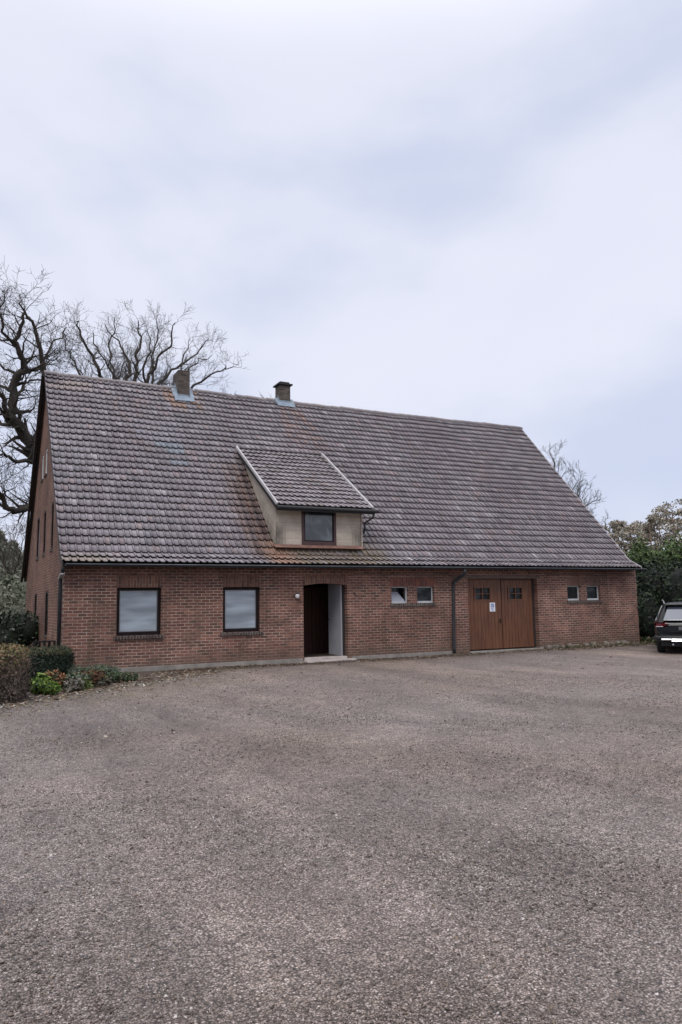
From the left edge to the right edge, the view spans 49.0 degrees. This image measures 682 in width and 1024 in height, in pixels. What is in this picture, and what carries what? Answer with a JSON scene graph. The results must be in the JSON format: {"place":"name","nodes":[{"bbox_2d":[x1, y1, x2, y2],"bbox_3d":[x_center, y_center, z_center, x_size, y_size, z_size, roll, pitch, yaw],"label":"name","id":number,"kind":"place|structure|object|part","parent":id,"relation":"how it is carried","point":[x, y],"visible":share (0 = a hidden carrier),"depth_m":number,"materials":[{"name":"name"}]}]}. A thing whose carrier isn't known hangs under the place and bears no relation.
{"place":"outdoors","nodes":[
{"label":"outdoors","id":0,"kind":"place"},
{"bbox_2d":[0,643,681,1023],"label":"gravel yard","id":1,"kind":"structure","parent":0,"point":[266,929],"depth_m":5.08,"materials":[{"name":"grey gravel"}]},
{"bbox_2d":[0,642,42,703],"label":"beech hedge","id":2,"kind":"object","parent":1,"relation":"on","point":[15,666],"visible":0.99,"depth_m":12.66,"materials":[{"name":"brown plant"}]},
{"bbox_2d":[29,672,51,694],"bbox_3d":[-5.654,3.233,14.114,0.416,0.421,0.560,-1,-7,1],"label":"garden plant","id":3,"kind":"object","parent":1,"relation":"on","point":[38,680],"visible":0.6,"depth_m":13.97,"materials":[{"name":"green plant"}]},
{"bbox_2d":[37,680,60,694],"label":"garden plant","id":4,"kind":"object","parent":1,"relation":"on","point":[51,687],"visible":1,"depth_m":13.76,"materials":[{"name":"green plant"}]},
{"bbox_2d":[22,643,76,682],"bbox_3d":[-6.405,3.249,16.134,1.264,0.845,1.157,0,-7,-7],"label":"yew hedge","id":5,"kind":"object","parent":1,"relation":"on","point":[56,657],"visible":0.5,"depth_m":15.79,"materials":[{"name":"green plant"}]},
{"bbox_2d":[44,669,68,688],"bbox_3d":[-5.534,3.266,14.525,0.510,0.444,0.335,3,-8,-27],"label":"garden plant","id":6,"kind":"object","parent":1,"relation":"on","point":[59,677],"visible":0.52,"depth_m":14.47,"materials":[{"name":"brown plant"}]},
{"bbox_2d":[62,676,84,692],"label":"garden plant","id":7,"kind":"object","parent":1,"relation":"on","point":[73,684],"visible":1,"depth_m":14.19,"materials":[{"name":"grey plant"}]},
{"bbox_2d":[65,672,90,680],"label":"garden plant","id":8,"kind":"object","parent":1,"relation":"on","point":[78,675],"visible":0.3,"depth_m":14.69,"materials":[{"name":"green plant"}]},
{"bbox_2d":[81,677,93,689],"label":"garden plant","id":9,"kind":"object","parent":1,"relation":"on","point":[87,685],"visible":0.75,"depth_m":14.48,"materials":[{"name":"green plant"}]},
{"bbox_2d":[74,668,107,684],"bbox_3d":[-5.035,3.342,15.004,0.711,0.398,0.447,3,-8,-27],"label":"garden plant","id":10,"kind":"object","parent":1,"relation":"on","point":[96,675],"visible":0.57,"depth_m":14.95,"materials":[{"name":"brown plant"}]},
{"bbox_2d":[64,664,121,674],"bbox_3d":[-5.394,3.483,16.195,1.309,0.428,0.817,3,-8,-27],"label":"garden plant","id":11,"kind":"object","parent":1,"relation":"on","point":[72,669],"visible":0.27,"depth_m":16.06,"materials":[{"name":"green plant"}]},
{"bbox_2d":[0,672,199,707],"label":"pale pebbles","id":12,"kind":"object","parent":1,"relation":"on","point":[112,687],"visible":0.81,"depth_m":15.02,"materials":[{"name":"stone"}]},
{"bbox_2d":[94,676,112,686],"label":"garden plant","id":13,"kind":"object","parent":1,"relation":"on","point":[101,682],"visible":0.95,"depth_m":15.04,"materials":[{"name":"green plant"}]},
{"bbox_2d":[105,670,120,681],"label":"garden plant","id":14,"kind":"object","parent":1,"relation":"on","point":[113,675],"visible":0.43,"depth_m":15.72,"materials":[{"name":"green plant"}]},
{"bbox_2d":[115,671,138,681],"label":"garden plant","id":15,"kind":"object","parent":1,"relation":"on","point":[124,676],"visible":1,"depth_m":15.92,"materials":[{"name":"green plant"}]},
{"bbox_2d":[1,643,681,742],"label":"fallen leaves","id":16,"kind":"object","parent":1,"relation":"on","point":[206,672],"visible":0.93,"depth_m":17.03,"materials":[{"name":"brown plant"}]},
{"bbox_2d":[552,641,652,648],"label":"wall weeds","id":17,"kind":"object","parent":1,"relation":"on","point":[631,643],"depth_m":24.89,"materials":[{"name":"green plant"}]},
{"bbox_2d":[648,600,681,651],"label":"parked car","id":18,"kind":"object","parent":1,"relation":"on","point":[668,625],"visible":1,"depth_m":21.39,"materials":[{"name":"black paint"}]},
{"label":"rear window","id":19,"kind":"part","parent":18,"relation":"part of","materials":[{"name":"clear glass"}]},
{"bbox_2d":[0,0,681,550],"label":"sky","id":20,"kind":"structure","parent":0,"point":[466,210],"materials":[{"name":"white"}]},
{"label":"ground","id":21,"kind":"structure","parent":0,"visible":0},
{"bbox_2d":[0,529,18,572],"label":"conifer","id":22,"kind":"object","parent":21,"relation":"on","point":[4,550],"visible":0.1,"depth_m":52.63,"materials":[{"name":"green plant"}]},
{"bbox_2d":[0,589,25,615],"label":"garden shrub","id":23,"kind":"object","parent":21,"relation":"on","point":[13,604],"visible":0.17,"depth_m":30.13,"materials":[{"name":"green plant"}]},
{"bbox_2d":[0,501,26,575],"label":"bare tree","id":24,"kind":"object","parent":21,"relation":"on","point":[7,569],"visible":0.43,"depth_m":40.02,"materials":[{"name":"brown plant"}]},
{"bbox_2d":[0,562,26,599],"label":"garden shrub","id":25,"kind":"object","parent":21,"relation":"on","point":[9,584],"visible":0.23,"depth_m":35.58,"materials":[{"name":"green plant"}]},
{"bbox_2d":[6,541,22,573],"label":"conifer","id":26,"kind":"object","parent":21,"relation":"on","point":[12,547],"visible":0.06,"depth_m":56.52,"materials":[{"name":"green plant"}]},
{"bbox_2d":[0,608,38,652],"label":"garden shrub","id":27,"kind":"object","parent":21,"relation":"on","point":[18,628],"visible":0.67,"depth_m":22.38,"materials":[{"name":"green plant"}]},
{"bbox_2d":[33,640,55,652],"bbox_3d":[-7.320,3.585,18.611,0.680,0.790,0.030,5,-9,-39],"label":"iron railing","id":28,"kind":"object","parent":21,"relation":"on","point":[43,641],"visible":0.3,"depth_m":18.59,"materials":[{"name":"black metal"}]},
{"bbox_2d":[0,255,96,540],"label":"bare oak","id":29,"kind":"object","parent":21,"relation":"on","point":[12,420],"visible":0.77,"depth_m":27.64,"materials":[{"name":"brown plant"}]},
{"bbox_2d":[17,339,143,456],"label":"bare tree","id":30,"kind":"object","parent":21,"relation":"on","point":[77,357],"visible":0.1,"depth_m":45.22,"materials":[{"name":"brown plant"}]},
{"bbox_2d":[43,299,248,388],"bbox_3d":[-10.223,-3.097,39.197,9.850,19.507,10.317,3,-8,-27],"label":"bare oak","id":31,"kind":"object","parent":21,"relation":"on","point":[153,363],"visible":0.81,"depth_m":39.33,"materials":[{"name":"brown plant"}]},
{"bbox_2d":[20,370,646,671],"bbox_3d":[-0.699,0.269,27.125,19.175,9.850,11.965,3,-8,-27],"label":"brick farmhouse","id":32,"kind":"object","parent":21,"relation":"on","point":[179,523],"visible":1,"depth_m":22.42,"materials":[{"name":"red brick"},{"name":"roof tile"},{"name":"dark timber"}]},
{"bbox_2d":[34,593,36,620],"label":"gable window","id":33,"kind":"structure","parent":32,"relation":"in","point":[35,611],"depth_m":24.29,"materials":[{"name":"glass"}]},
{"bbox_2d":[35,517,39,560],"bbox_3d":[-9.779,0.865,24.205,0.090,1.370,0.840,3,-8,-27],"label":"gable window","id":34,"kind":"structure","parent":32,"relation":"in","point":[37,558],"depth_m":24.43,"materials":[{"name":"glass"}]},
{"bbox_2d":[40,456,43,482],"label":"gable window","id":35,"kind":"structure","parent":32,"relation":"in","point":[43,456],"depth_m":23.87,"materials":[{"name":"glass"}]},
{"bbox_2d":[42,511,45,556],"bbox_3d":[-8.855,0.633,22.401,0.090,1.370,0.640,3,-8,-27],"label":"gable window","id":36,"kind":"structure","parent":32,"relation":"in","point":[43,554],"depth_m":22.59,"materials":[{"name":"glass"}]},
{"bbox_2d":[43,591,48,637],"bbox_3d":[-8.256,2.869,21.017,0.090,1.280,0.880,3,-8,-27],"label":"gable window","id":37,"kind":"structure","parent":32,"relation":"in","point":[47,592],"depth_m":21.21,"materials":[{"name":"glass"}]},
{"bbox_2d":[44,449,47,477],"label":"gable window","id":38,"kind":"structure","parent":32,"relation":"in","point":[45,475],"depth_m":22.92,"materials":[{"name":"glass"}]},
{"bbox_2d":[49,502,53,551],"bbox_3d":[-7.915,0.396,20.566,0.090,1.370,0.570,3,-8,-27],"label":"gable window","id":39,"kind":"structure","parent":32,"relation":"in","point":[51,549],"depth_m":20.73,"materials":[{"name":"glass"}]},
{"bbox_2d":[113,575,163,639],"bbox_3d":[-5.001,2.348,18.513,1.214,1.558,0.255,3,-8,-27],"label":"window","id":40,"kind":"structure","parent":32,"relation":"in","point":[138,596],"depth_m":18.52,"materials":[{"name":"grey glass"}]},
{"bbox_2d":[220,575,262,635],"bbox_3d":[-2.637,2.456,19.710,1.150,1.558,0.255,3,-8,-27],"label":"window","id":41,"kind":"structure","parent":32,"relation":"in","point":[240,593],"depth_m":19.72,"materials":[{"name":"grey glass"}]},
{"bbox_2d":[328,584,342,654],"bbox_3d":[-0.199,3.060,21.485,0.117,2.040,0.745,3,-8,-29],"label":"door leaf","id":42,"kind":"structure","parent":32,"relation":"in","point":[334,590],"depth_m":21.45,"materials":[{"name":"white paint"}]},
{"bbox_2d":[391,587,406,603],"bbox_3d":[1.624,2.448,22.058,0.574,0.493,0.265,3,-8,-27],"label":"small window","id":43,"kind":"structure","parent":32,"relation":"in","point":[396,592],"depth_m":22.07,"materials":[{"name":"grey glass"}]},
{"bbox_2d":[417,586,432,602],"bbox_3d":[2.467,2.471,22.368,0.599,0.491,0.055,3,-8,-27],"label":"small window","id":44,"kind":"structure","parent":32,"relation":"in","point":[424,593],"depth_m":22.38,"materials":[{"name":"black glass"}]},
{"bbox_2d":[467,579,502,649],"bbox_3d":[4.469,3.168,23.277,1.330,2.160,0.121,3,-8,-27],"label":"garage door","id":45,"kind":"structure","parent":32,"relation":"in","point":[485,626],"depth_m":23.30,"materials":[{"name":"brown wood"}]},
{"bbox_2d":[490,603,494,611],"bbox_3d":[4.741,2.975,23.442,0.210,0.275,0.006,3,-8,-27],"label":"paper notice","id":46,"kind":"object","parent":32,"relation":"attached to","point":[492,606],"visible":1,"depth_m":23.44,"materials":[{"name":"white paper"}]},
{"bbox_2d":[500,579,533,647],"bbox_3d":[5.638,3.234,23.969,1.245,2.160,0.062,3,-8,-27],"label":"garage door","id":47,"kind":"structure","parent":32,"relation":"in","point":[516,594],"depth_m":23.95,"materials":[{"name":"brown wood"}]},
{"bbox_2d":[567,586,578,600],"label":"small window","id":48,"kind":"structure","parent":32,"relation":"in","point":[572,591],"depth_m":25.04,"materials":[{"name":"black glass"}]},
{"bbox_2d":[587,586,598,599],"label":"small window","id":49,"kind":"structure","parent":32,"relation":"in","point":[592,591],"depth_m":25.44,"materials":[{"name":"black glass"}]},
{"bbox_2d":[540,441,622,550],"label":"bare tree","id":50,"kind":"object","parent":21,"relation":"on","point":[578,489],"visible":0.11,"depth_m":42.90,"materials":[{"name":"brown plant"}]},
{"bbox_2d":[588,506,613,538],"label":"bare tree","id":51,"kind":"object","parent":21,"relation":"on","point":[603,519],"visible":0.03,"depth_m":49.35,"materials":[{"name":"grey plant"}]},
{"bbox_2d":[602,520,628,553],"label":"pine tree","id":52,"kind":"object","parent":21,"relation":"on","point":[616,527],"visible":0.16,"depth_m":75.49,"materials":[{"name":"beige plant"}]},
{"bbox_2d":[610,524,628,550],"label":"pine tree","id":53,"kind":"object","parent":21,"relation":"on","point":[623,548],"visible":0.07,"depth_m":85.88,"materials":[{"name":"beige plant"}]},
{"bbox_2d":[617,520,649,548],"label":"pine tree","id":54,"kind":"object","parent":21,"relation":"on","point":[634,527],"visible":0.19,"depth_m":78.78,"materials":[{"name":"beige plant"}]},
{"bbox_2d":[625,520,654,548],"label":"pine tree","id":55,"kind":"object","parent":21,"relation":"on","point":[636,522],"visible":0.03,"depth_m":84.30,"materials":[{"name":"beige plant"}]},
{"bbox_2d":[608,521,679,555],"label":"distant thicket","id":56,"kind":"object","parent":21,"relation":"on","point":[643,531],"depth_m":63.54,"materials":[{"name":"brown plant"}]},
{"bbox_2d":[632,576,663,641],"bbox_3d":[10.469,3.511,27.999,3.863,2.814,4.215,-4,-7,23],"label":"laurel shrub","id":57,"kind":"object","parent":21,"relation":"on","point":[648,605],"visible":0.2,"depth_m":27.05,"materials":[{"name":"green plant"}]},
{"bbox_2d":[640,636,655,643],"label":"ivy","id":58,"kind":"object","parent":21,"relation":"on","point":[648,638],"visible":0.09,"depth_m":26.28,"materials":[{"name":"green plant"}]},
{"bbox_2d":[630,552,667,567],"bbox_3d":[12.796,3.333,30.021,4.040,3.556,3.989,3,-8,-27],"label":"laurel shrub","id":59,"kind":"object","parent":21,"relation":"on","point":[645,560],"depth_m":29.93,"materials":[{"name":"green plant"}]},
{"bbox_2d":[629,513,673,558],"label":"pine tree","id":60,"kind":"object","parent":21,"relation":"on","point":[648,528],"visible":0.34,"depth_m":74.13,"materials":[{"name":"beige plant"}]},
{"bbox_2d":[625,517,681,552],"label":"bare tree","id":61,"kind":"object","parent":21,"relation":"on","point":[654,534],"visible":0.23,"depth_m":38.84,"materials":[{"name":"brown plant"}]},
{"bbox_2d":[636,557,671,602],"bbox_3d":[11.651,3.390,28.772,3.188,3.196,3.470,3,-8,-27],"label":"laurel shrub","id":62,"kind":"object","parent":21,"relation":"on","point":[650,575],"visible":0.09,"depth_m":27.84,"materials":[{"name":"green plant"}]},
{"bbox_2d":[636,557,681,604],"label":"laurel shrub","id":63,"kind":"object","parent":21,"relation":"on","point":[671,589],"visible":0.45,"depth_m":26.88,"materials":[{"name":"green plant"}]},
{"bbox_2d":[648,506,678,545],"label":"pine tree","id":64,"kind":"object","parent":21,"relation":"on","point":[668,514],"visible":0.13,"depth_m":80.48,"materials":[{"name":"beige plant"}]},
{"bbox_2d":[651,501,681,548],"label":"pine tree","id":65,"kind":"object","parent":21,"relation":"on","point":[672,519],"visible":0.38,"depth_m":75.17,"materials":[{"name":"beige plant"}]},
{"bbox_2d":[670,499,681,541],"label":"pine tree","id":66,"kind":"object","parent":21,"relation":"on","point":[679,529],"visible":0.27,"depth_m":78.35,"materials":[{"name":"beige plant"}]},
{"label":"laurel shrub","id":67,"kind":"object","parent":21,"relation":"on","visible":0},
{"bbox_2d":[624,531,681,569],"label":"ivy growth","id":68,"kind":"object","parent":67,"relation":"on","point":[637,550],"visible":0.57,"depth_m":29.37,"materials":[{"name":"green plant"}]}
]}

